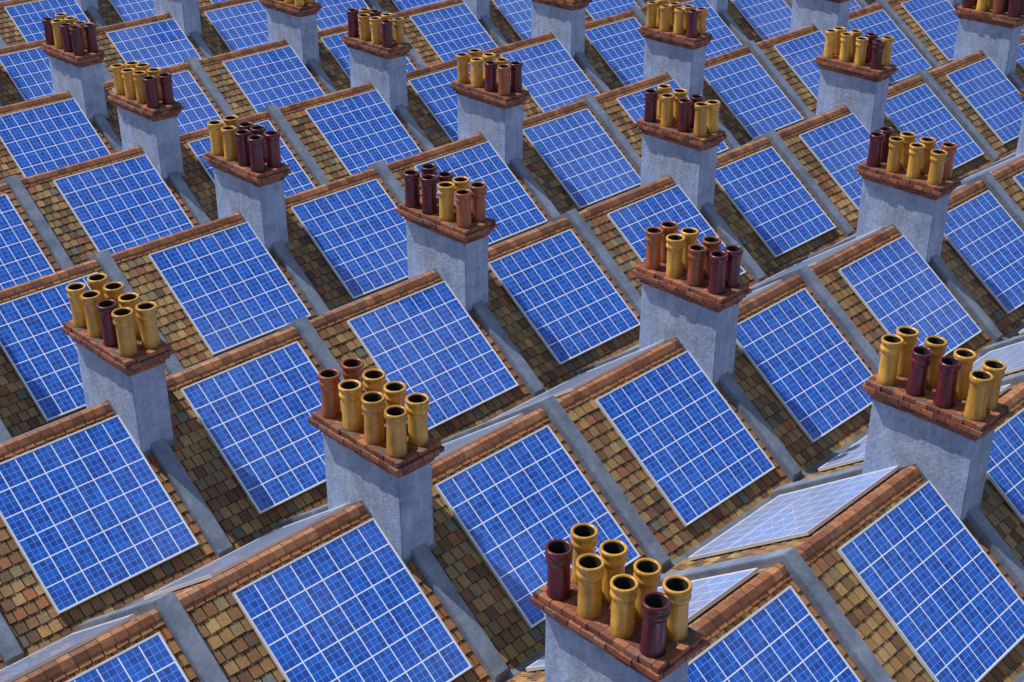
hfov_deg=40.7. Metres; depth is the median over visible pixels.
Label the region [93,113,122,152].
party wall coping
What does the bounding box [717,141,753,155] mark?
solar panel
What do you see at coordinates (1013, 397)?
ridge tiles
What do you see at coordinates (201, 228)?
ridge tiles
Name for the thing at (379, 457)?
chimney stack
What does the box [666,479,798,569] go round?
valley gutter
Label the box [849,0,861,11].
solar panel
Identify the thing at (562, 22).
chimney stack
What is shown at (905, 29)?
party wall coping
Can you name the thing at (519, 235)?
solar panel
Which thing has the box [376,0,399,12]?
roof
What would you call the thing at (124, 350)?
chimney stack
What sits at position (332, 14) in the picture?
solar panel
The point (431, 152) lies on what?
ridge tiles
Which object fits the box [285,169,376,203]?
ridge tiles
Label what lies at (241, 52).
ridge tiles
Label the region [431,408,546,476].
ridge tiles
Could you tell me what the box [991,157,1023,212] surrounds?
roof
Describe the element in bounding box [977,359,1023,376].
roof
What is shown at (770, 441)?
party wall coping
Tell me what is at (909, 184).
chimney stack
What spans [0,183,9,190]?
ridge tiles
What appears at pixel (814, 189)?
party wall coping
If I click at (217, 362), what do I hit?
ridge tiles
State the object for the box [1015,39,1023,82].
roof
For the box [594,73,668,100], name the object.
ridge tiles
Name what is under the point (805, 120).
solar panel
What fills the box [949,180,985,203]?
ridge tiles
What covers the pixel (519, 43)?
ridge tiles
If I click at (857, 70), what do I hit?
chimney stack
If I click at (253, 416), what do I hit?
solar panel
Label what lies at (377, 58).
chimney stack
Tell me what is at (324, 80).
party wall coping
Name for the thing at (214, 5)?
ridge tiles
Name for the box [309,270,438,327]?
ridge tiles
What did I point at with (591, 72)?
party wall coping
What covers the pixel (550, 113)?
ridge tiles
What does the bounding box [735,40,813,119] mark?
party wall coping
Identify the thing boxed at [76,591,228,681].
party wall coping
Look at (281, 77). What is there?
solar panel
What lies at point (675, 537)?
roof
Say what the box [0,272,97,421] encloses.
solar panel
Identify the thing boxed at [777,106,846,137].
ridge tiles
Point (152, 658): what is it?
solar panel
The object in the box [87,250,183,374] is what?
party wall coping
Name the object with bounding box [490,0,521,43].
roof
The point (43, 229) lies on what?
party wall coping
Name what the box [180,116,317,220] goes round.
roof
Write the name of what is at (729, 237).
party wall coping
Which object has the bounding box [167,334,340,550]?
roof
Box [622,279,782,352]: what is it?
solar panel
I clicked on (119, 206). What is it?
solar panel
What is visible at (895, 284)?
solar panel
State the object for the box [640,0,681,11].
ridge tiles
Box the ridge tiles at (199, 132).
[179,111,269,140]
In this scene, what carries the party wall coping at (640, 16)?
on the walls
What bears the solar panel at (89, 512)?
on the roof at (35, 621)
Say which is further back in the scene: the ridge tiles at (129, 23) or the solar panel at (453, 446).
the ridge tiles at (129, 23)
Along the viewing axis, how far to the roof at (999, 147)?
42.90 m
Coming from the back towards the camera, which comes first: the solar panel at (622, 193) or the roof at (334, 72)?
the roof at (334, 72)
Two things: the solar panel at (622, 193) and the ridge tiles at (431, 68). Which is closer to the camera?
the solar panel at (622, 193)
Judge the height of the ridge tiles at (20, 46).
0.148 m
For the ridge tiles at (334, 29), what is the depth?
47.56 m
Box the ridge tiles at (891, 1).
[886,0,900,3]
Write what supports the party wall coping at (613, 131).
on the walls
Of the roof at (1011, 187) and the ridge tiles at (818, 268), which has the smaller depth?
the ridge tiles at (818, 268)
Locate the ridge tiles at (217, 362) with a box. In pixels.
[166,327,297,387]
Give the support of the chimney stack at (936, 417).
on the roof at (889, 648)
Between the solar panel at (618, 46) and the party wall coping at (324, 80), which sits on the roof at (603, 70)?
the solar panel at (618, 46)
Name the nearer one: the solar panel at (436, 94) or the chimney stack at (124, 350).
the chimney stack at (124, 350)
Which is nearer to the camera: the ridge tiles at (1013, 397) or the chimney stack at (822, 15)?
the ridge tiles at (1013, 397)
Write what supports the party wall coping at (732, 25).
on the walls
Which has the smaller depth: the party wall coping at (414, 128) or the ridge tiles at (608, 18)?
the party wall coping at (414, 128)
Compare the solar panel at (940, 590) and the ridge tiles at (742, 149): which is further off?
the ridge tiles at (742, 149)
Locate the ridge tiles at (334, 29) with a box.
[318,18,381,35]
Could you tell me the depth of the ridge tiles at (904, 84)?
42.06 m
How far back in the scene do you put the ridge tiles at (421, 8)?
50.18 m
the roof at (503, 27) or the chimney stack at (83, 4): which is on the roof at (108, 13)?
the chimney stack at (83, 4)
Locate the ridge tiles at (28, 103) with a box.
[0,91,69,112]
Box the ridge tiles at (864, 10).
[849,3,880,16]
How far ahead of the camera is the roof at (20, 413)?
28.13 m
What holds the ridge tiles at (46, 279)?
on the roof at (20, 413)
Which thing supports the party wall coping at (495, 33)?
on the walls
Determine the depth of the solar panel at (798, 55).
46.45 m
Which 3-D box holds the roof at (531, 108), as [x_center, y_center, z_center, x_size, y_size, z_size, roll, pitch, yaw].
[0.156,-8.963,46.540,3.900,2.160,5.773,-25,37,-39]
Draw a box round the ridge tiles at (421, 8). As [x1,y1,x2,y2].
[392,0,460,17]
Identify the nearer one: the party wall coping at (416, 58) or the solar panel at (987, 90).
the solar panel at (987, 90)
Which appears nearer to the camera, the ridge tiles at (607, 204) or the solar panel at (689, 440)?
the solar panel at (689, 440)
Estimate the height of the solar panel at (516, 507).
1.746 m
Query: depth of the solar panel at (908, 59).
49.47 m
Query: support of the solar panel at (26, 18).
on the roof at (10, 34)
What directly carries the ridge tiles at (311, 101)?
on the roof at (317, 146)
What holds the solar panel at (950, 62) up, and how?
on the roof at (999, 147)
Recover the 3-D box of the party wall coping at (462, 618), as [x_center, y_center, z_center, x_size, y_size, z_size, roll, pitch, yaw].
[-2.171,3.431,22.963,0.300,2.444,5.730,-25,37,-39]
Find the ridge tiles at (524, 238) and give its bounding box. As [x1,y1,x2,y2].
[488,218,569,256]
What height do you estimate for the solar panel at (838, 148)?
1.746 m
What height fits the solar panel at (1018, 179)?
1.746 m
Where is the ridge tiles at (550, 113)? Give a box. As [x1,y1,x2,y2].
[523,100,586,125]
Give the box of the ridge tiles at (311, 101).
[279,83,371,112]
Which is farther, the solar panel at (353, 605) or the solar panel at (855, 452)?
the solar panel at (855, 452)
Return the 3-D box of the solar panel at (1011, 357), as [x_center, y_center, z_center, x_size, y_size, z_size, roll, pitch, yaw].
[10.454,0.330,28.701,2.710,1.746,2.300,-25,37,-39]
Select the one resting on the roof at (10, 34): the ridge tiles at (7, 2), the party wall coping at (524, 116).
the ridge tiles at (7, 2)
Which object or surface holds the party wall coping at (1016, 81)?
on the walls
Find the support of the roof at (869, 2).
on the walls
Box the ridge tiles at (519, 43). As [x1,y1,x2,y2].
[481,33,552,54]
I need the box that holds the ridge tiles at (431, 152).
[386,134,483,169]
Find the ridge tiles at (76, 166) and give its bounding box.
[20,147,141,184]
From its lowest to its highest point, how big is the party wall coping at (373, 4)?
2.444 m
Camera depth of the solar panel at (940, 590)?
21.86 m
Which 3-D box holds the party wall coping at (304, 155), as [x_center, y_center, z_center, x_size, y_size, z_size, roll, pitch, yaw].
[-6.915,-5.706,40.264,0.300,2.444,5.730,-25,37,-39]
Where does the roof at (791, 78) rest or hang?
on the walls
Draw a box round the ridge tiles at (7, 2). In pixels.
[0,0,28,5]
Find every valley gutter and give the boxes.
[26,558,217,656]
[503,569,667,680]
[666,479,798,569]
[798,428,868,479]
[1000,323,1023,341]
[1013,667,1023,681]
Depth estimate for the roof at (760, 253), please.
35.43 m
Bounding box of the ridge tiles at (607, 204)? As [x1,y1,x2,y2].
[579,176,671,217]
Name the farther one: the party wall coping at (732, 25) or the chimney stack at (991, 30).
the party wall coping at (732, 25)
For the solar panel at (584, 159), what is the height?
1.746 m
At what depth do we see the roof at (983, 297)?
32.47 m
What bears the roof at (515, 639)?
on the walls
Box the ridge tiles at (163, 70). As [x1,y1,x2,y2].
[103,63,189,86]
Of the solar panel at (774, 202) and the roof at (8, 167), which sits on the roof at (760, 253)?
the solar panel at (774, 202)
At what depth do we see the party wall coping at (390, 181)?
35.45 m
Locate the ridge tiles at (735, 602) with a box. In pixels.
[690,563,787,636]
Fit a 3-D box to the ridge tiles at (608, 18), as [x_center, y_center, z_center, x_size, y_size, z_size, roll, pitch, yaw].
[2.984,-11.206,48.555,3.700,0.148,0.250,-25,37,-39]
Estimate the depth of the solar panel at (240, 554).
22.34 m
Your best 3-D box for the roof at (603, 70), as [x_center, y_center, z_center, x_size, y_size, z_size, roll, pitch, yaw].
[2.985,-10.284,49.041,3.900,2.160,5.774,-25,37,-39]
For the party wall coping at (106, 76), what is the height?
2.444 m
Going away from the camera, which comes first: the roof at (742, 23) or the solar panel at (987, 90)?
the solar panel at (987, 90)
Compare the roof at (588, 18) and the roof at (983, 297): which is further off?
the roof at (588, 18)
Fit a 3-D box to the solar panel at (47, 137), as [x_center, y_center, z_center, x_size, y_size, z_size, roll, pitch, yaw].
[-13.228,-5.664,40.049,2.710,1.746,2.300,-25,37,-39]
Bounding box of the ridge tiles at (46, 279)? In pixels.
[0,260,99,298]
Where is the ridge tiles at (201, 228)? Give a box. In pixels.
[111,213,241,260]
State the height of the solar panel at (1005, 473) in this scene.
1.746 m
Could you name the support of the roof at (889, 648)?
on the walls
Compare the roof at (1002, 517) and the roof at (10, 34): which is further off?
the roof at (10, 34)
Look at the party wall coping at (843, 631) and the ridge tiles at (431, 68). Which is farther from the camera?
the ridge tiles at (431, 68)
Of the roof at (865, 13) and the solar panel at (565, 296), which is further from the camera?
the roof at (865, 13)
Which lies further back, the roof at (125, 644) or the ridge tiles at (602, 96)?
the ridge tiles at (602, 96)
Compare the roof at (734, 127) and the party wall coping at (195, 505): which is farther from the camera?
the roof at (734, 127)
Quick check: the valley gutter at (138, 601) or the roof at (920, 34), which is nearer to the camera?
the valley gutter at (138, 601)
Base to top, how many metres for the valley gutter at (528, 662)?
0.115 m
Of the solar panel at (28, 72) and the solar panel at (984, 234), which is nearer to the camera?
the solar panel at (984, 234)
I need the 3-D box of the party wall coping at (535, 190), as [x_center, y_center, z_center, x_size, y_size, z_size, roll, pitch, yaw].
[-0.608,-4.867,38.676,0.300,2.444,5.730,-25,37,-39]
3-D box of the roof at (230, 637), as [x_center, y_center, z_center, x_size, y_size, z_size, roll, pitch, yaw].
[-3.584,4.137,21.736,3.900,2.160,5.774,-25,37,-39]
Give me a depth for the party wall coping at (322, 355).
27.57 m
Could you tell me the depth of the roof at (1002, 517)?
23.58 m
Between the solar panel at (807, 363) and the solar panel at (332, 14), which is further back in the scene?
the solar panel at (332, 14)
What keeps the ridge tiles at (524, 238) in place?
on the roof at (549, 371)
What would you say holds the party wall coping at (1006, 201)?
on the walls
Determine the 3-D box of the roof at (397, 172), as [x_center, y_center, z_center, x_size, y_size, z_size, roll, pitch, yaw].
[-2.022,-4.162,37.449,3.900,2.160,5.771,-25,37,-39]
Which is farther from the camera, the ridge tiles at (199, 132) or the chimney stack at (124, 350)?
the ridge tiles at (199, 132)
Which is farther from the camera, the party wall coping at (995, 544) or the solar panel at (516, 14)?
the solar panel at (516, 14)
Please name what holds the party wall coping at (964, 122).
on the walls
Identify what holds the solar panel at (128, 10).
on the roof at (108, 13)
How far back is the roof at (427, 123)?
42.33 m
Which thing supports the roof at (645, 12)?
on the walls
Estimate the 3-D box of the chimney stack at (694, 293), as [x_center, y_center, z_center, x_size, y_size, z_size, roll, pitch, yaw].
[3.485,-0.606,27.230,1.003,3.118,2.200,-25,37,-39]
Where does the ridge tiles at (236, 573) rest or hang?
on the roof at (230, 637)
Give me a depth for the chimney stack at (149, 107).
36.48 m
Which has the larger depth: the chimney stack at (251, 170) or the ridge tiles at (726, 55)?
the ridge tiles at (726, 55)
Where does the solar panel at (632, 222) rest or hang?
on the roof at (614, 243)
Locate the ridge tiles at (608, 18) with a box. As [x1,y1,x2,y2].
[585,11,633,27]
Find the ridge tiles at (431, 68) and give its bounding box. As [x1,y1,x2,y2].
[407,58,469,76]
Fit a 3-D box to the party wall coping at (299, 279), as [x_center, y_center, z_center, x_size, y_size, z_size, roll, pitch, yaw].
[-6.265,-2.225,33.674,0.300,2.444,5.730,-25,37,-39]
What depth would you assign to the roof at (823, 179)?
37.89 m
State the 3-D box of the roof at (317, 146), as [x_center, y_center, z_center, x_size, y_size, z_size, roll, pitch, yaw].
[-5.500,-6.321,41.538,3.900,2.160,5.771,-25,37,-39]
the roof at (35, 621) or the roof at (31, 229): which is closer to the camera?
the roof at (35, 621)
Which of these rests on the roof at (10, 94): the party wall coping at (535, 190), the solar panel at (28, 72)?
the solar panel at (28, 72)
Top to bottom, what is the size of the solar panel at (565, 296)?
1.746 m
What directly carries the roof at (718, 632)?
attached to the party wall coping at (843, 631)
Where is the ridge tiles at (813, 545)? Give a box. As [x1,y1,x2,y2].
[796,465,919,560]
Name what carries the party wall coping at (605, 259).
on the walls
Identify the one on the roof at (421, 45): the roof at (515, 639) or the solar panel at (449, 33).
the solar panel at (449, 33)
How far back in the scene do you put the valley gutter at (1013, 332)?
32.09 m
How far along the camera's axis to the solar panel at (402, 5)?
55.10 m
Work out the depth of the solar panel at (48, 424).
24.66 m
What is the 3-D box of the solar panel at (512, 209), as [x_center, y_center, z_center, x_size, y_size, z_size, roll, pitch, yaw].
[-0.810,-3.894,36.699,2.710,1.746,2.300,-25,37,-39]
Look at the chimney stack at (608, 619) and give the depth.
17.59 m
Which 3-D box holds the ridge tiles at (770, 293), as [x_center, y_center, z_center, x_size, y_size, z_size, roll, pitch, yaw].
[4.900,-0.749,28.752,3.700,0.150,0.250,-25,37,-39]
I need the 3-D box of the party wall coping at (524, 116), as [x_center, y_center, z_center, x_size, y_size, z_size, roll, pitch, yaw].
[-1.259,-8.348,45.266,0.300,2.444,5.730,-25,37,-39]
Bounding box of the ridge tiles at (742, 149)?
[716,137,769,163]
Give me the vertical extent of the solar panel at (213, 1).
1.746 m
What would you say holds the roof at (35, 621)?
on the walls
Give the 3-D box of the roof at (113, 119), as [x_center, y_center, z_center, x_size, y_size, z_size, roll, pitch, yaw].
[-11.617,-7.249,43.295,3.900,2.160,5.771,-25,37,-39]
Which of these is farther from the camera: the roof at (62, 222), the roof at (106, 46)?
the roof at (106, 46)
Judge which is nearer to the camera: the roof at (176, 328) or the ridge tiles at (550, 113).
the roof at (176, 328)
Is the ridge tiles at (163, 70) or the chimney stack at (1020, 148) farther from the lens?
the ridge tiles at (163, 70)
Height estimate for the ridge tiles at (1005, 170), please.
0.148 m
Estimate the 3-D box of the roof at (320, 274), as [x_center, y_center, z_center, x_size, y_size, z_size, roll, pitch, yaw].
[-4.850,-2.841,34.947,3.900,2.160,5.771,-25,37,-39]
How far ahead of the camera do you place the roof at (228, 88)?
44.18 m
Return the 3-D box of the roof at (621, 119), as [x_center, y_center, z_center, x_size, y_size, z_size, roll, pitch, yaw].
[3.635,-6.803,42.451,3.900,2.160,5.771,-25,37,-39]
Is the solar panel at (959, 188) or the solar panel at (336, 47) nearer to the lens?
the solar panel at (959, 188)
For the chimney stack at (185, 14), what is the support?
on the roof at (213, 40)
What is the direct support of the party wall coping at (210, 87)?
on the walls
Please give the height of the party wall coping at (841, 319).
2.444 m
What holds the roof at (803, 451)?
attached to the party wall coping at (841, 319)
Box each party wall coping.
[0,35,7,47]
[0,419,11,442]
[0,612,24,666]
[1,175,73,270]
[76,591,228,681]
[87,6,106,27]
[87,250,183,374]
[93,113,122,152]
[101,62,113,81]
[150,438,232,558]
[168,170,210,224]
[183,56,234,116]
[190,31,213,57]
[261,104,329,185]
[272,240,329,316]
[274,316,343,381]
[276,504,508,681]
[308,58,337,93]
[364,160,404,203]
[366,0,382,11]
[382,11,426,68]
[396,104,434,150]
[441,396,670,571]
[467,51,527,118]
[472,300,544,397]
[481,15,507,45]
[510,157,560,219]
[544,208,640,316]
[572,93,640,174]
[575,51,610,92]
[575,346,801,481]
[624,5,646,25]
[635,0,646,6]
[658,547,893,681]
[698,93,739,149]
[702,202,765,283]
[720,9,749,43]
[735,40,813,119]
[746,130,854,237]
[751,265,879,373]
[770,465,1023,596]
[784,0,792,8]
[788,235,1002,342]
[856,0,867,7]
[866,0,940,68]
[896,69,999,162]
[956,171,1023,230]
[959,154,1015,180]
[980,334,1023,355]
[1001,372,1023,385]
[1008,71,1023,92]
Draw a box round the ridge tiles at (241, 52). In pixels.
[198,39,286,63]
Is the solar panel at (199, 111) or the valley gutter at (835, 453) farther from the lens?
the solar panel at (199, 111)
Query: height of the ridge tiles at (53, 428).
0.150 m
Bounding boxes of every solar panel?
[0,47,53,100]
[0,98,110,177]
[0,194,54,289]
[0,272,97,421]
[0,403,100,443]
[0,415,198,614]
[0,613,135,681]
[4,0,89,42]
[53,154,193,253]
[66,632,188,681]
[106,18,201,67]
[109,0,154,21]
[112,70,223,134]
[143,502,350,599]
[148,222,310,355]
[166,331,278,377]
[180,341,325,514]
[187,120,314,196]
[204,0,268,51]
[210,0,226,2]
[222,45,324,112]
[232,517,471,681]
[290,178,407,299]
[304,89,421,175]
[315,0,370,30]
[320,26,415,80]
[325,272,425,313]
[346,280,518,430]
[391,0,441,10]
[408,63,469,141]
[409,3,497,61]
[414,141,546,245]
[431,413,523,463]
[434,425,640,628]
[488,222,552,247]
[488,229,639,364]
[489,340,664,420]
[491,0,531,39]
[500,38,599,112]
[523,108,640,208]
[526,568,758,671]
[582,179,658,210]
[585,0,639,19]
[585,17,644,85]
[594,350,774,526]
[607,185,744,274]
[616,79,728,153]
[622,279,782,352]
[680,0,741,59]
[687,585,860,681]
[688,466,898,560]
[704,53,803,138]
[715,146,835,257]
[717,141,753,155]
[730,0,791,40]
[736,288,872,442]
[750,228,881,287]
[773,30,825,99]
[776,108,834,132]
[798,113,869,210]
[818,384,1011,471]
[837,480,1023,681]
[838,184,967,242]
[838,235,981,356]
[847,9,931,84]
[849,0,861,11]
[885,83,983,168]
[901,0,958,60]
[928,53,971,71]
[944,190,1023,314]
[945,57,1023,143]
[960,153,1023,181]
[972,341,1023,373]
[986,408,1023,523]
[1012,171,1023,191]
[1017,43,1023,69]
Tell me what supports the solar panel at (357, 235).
on the roof at (320, 274)
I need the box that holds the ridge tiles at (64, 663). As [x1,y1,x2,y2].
[14,609,161,681]
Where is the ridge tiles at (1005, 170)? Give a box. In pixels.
[992,157,1023,179]
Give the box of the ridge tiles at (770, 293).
[738,275,802,315]
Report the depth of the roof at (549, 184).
38.26 m
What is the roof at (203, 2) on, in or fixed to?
on the walls
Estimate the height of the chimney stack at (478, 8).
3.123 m
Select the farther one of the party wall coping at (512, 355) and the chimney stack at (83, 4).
the chimney stack at (83, 4)
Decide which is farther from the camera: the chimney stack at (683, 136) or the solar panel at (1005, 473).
the chimney stack at (683, 136)
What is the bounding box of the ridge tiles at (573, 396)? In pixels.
[557,339,679,407]
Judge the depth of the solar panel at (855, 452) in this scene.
26.33 m
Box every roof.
[0,0,96,45]
[0,45,103,105]
[0,96,113,183]
[0,189,60,272]
[0,266,168,437]
[0,411,216,656]
[0,657,4,668]
[12,615,199,681]
[24,152,197,265]
[96,17,204,76]
[97,0,122,25]
[104,67,223,142]
[115,219,316,368]
[147,512,491,681]
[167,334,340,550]
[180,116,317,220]
[198,0,211,5]
[199,0,256,55]
[201,44,327,118]
[282,87,423,181]
[285,174,407,309]
[315,277,532,440]
[318,25,417,90]
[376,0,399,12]
[390,139,550,246]
[394,2,498,65]
[407,60,469,147]
[431,417,646,671]
[487,224,639,391]
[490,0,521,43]
[494,37,600,117]
[505,566,866,681]
[523,105,640,214]
[556,346,789,560]
[583,182,756,295]
[584,14,641,89]
[585,0,640,22]
[598,77,730,157]
[643,0,742,44]
[664,469,1023,681]
[703,51,805,145]
[714,143,845,277]
[727,0,791,42]
[733,282,874,472]
[759,29,816,115]
[781,111,858,233]
[799,382,1023,565]
[810,232,993,356]
[848,7,932,85]
[865,0,874,4]
[883,80,992,177]
[889,0,952,64]
[932,55,1018,158]
[941,185,1023,336]
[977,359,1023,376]
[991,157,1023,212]
[1006,328,1023,339]
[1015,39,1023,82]
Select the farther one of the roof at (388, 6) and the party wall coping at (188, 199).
the roof at (388, 6)
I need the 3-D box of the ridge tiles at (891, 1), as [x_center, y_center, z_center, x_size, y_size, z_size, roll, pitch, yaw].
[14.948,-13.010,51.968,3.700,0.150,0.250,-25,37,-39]
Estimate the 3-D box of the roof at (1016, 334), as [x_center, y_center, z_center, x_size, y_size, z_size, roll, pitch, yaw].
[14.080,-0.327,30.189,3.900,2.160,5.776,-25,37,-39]
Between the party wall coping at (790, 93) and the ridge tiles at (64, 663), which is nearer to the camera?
the ridge tiles at (64, 663)
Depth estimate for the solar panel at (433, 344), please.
28.80 m
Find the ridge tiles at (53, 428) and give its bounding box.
[0,402,111,456]
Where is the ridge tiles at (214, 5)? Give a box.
[199,0,246,10]
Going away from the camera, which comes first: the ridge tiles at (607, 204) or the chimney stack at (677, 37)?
the ridge tiles at (607, 204)
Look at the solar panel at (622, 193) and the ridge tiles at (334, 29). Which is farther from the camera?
the ridge tiles at (334, 29)
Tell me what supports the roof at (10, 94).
on the walls
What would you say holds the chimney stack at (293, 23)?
on the roof at (334, 72)
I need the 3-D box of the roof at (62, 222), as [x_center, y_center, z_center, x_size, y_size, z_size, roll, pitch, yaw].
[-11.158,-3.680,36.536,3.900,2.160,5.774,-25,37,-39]
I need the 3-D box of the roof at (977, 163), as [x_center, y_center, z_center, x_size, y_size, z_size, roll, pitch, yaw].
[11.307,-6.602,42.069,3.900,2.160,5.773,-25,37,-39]
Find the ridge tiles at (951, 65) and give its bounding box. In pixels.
[929,51,983,75]
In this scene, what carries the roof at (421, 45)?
on the walls
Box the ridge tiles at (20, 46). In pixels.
[0,39,45,52]
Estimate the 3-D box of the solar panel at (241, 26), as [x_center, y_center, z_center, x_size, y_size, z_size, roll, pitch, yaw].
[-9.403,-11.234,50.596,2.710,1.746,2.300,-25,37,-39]
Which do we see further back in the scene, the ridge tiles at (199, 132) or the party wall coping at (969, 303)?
the ridge tiles at (199, 132)
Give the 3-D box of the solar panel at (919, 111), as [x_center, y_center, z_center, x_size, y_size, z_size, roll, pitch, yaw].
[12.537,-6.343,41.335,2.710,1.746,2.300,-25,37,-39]
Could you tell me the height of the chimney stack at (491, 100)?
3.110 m
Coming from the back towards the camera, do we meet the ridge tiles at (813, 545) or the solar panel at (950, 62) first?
the solar panel at (950, 62)
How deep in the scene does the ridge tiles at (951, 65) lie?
43.97 m
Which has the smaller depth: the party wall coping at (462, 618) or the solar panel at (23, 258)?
the party wall coping at (462, 618)
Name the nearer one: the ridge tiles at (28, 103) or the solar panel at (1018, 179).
the solar panel at (1018, 179)
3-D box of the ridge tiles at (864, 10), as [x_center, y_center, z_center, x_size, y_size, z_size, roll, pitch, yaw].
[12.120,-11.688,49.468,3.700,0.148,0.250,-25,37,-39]
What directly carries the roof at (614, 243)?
on the walls
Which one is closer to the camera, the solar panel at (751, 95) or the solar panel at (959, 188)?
the solar panel at (959, 188)
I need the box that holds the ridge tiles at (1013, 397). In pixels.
[998,382,1023,407]
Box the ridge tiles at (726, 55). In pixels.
[705,46,749,64]
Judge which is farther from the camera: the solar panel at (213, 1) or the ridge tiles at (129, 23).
the solar panel at (213, 1)
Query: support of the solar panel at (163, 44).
on the roof at (106, 46)
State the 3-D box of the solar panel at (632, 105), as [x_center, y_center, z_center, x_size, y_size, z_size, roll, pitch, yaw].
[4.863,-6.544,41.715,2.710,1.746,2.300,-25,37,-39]
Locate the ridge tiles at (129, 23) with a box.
[95,13,169,32]
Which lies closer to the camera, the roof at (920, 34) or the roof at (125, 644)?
the roof at (125, 644)
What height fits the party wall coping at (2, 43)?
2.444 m
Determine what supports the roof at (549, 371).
on the walls
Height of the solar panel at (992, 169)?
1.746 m
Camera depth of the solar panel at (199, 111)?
43.09 m
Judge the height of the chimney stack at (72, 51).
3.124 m
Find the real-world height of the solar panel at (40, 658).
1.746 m
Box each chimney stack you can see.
[39,13,109,122]
[61,273,176,456]
[76,0,99,13]
[107,61,185,181]
[153,0,202,38]
[203,115,291,252]
[259,0,321,66]
[308,357,443,564]
[341,8,412,112]
[395,163,497,314]
[442,0,490,21]
[449,49,530,167]
[529,523,707,681]
[530,0,591,58]
[632,221,751,387]
[634,84,726,212]
[638,0,713,97]
[706,0,727,15]
[790,0,849,36]
[814,27,897,132]
[855,126,961,265]
[861,326,1010,523]
[948,0,961,8]
[953,0,1023,77]
[1015,89,1023,155]
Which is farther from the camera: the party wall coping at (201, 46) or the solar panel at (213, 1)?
the solar panel at (213, 1)
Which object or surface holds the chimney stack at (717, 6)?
on the roof at (742, 23)
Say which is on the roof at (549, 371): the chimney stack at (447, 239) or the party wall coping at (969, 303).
the chimney stack at (447, 239)
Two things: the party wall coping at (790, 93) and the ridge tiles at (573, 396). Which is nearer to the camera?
the ridge tiles at (573, 396)
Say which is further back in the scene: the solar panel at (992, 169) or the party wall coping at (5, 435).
the solar panel at (992, 169)
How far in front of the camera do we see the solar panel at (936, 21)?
51.46 m
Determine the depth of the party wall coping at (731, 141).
42.46 m
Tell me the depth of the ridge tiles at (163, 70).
43.46 m
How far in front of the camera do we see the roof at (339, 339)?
28.37 m
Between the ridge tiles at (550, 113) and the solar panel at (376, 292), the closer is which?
the solar panel at (376, 292)
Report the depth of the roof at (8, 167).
39.24 m
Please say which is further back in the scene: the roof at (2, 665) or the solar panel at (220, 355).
the solar panel at (220, 355)
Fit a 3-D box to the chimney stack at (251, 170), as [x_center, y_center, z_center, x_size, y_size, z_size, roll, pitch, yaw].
[-6.262,-3.622,32.939,0.996,3.120,2.205,-25,37,-39]
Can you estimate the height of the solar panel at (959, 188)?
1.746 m
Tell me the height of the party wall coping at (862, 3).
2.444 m
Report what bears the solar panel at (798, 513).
on the roof at (889, 648)
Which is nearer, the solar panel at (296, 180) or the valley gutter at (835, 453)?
the valley gutter at (835, 453)
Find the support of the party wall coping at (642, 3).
on the walls
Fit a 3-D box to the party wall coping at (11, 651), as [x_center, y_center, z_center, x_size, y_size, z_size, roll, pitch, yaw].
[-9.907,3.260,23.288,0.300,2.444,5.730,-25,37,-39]
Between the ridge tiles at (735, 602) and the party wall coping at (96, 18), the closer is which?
the ridge tiles at (735, 602)
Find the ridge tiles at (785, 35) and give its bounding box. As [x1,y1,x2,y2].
[756,25,815,46]
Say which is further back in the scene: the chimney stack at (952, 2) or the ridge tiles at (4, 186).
the chimney stack at (952, 2)
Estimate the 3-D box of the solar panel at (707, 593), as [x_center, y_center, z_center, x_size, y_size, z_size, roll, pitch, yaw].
[1.980,4.287,21.208,2.710,1.746,2.300,-25,37,-39]
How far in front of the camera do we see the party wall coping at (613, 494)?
24.54 m
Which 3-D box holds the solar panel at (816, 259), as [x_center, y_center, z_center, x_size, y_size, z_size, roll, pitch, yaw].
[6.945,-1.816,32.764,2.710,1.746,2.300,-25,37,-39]
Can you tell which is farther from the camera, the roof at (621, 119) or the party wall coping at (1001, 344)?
the roof at (621, 119)
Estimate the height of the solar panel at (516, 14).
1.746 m
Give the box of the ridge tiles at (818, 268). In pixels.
[811,226,896,274]
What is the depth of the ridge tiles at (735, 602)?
20.11 m
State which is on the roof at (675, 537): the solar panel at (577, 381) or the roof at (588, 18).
the solar panel at (577, 381)
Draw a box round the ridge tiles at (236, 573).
[177,502,365,607]
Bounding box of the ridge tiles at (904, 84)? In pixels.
[888,75,922,93]
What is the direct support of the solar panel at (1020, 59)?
on the roof at (1019, 71)
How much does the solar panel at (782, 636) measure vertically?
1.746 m
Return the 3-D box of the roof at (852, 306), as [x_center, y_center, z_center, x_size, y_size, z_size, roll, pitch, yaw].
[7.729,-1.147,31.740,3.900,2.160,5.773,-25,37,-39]
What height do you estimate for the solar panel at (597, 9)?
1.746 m
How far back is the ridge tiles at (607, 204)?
33.93 m
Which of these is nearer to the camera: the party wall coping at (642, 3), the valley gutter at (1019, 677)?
the valley gutter at (1019, 677)
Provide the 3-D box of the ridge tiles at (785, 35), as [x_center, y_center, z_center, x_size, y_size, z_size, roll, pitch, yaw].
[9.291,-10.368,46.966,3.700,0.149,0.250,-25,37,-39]
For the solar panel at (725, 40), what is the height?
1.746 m
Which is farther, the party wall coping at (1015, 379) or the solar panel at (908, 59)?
the solar panel at (908, 59)
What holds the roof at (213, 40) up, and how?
on the walls
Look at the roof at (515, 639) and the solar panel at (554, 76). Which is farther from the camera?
the solar panel at (554, 76)
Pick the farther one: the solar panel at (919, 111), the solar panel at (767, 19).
the solar panel at (767, 19)
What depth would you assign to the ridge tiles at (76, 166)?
35.90 m
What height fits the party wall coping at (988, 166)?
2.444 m
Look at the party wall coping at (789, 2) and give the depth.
54.28 m

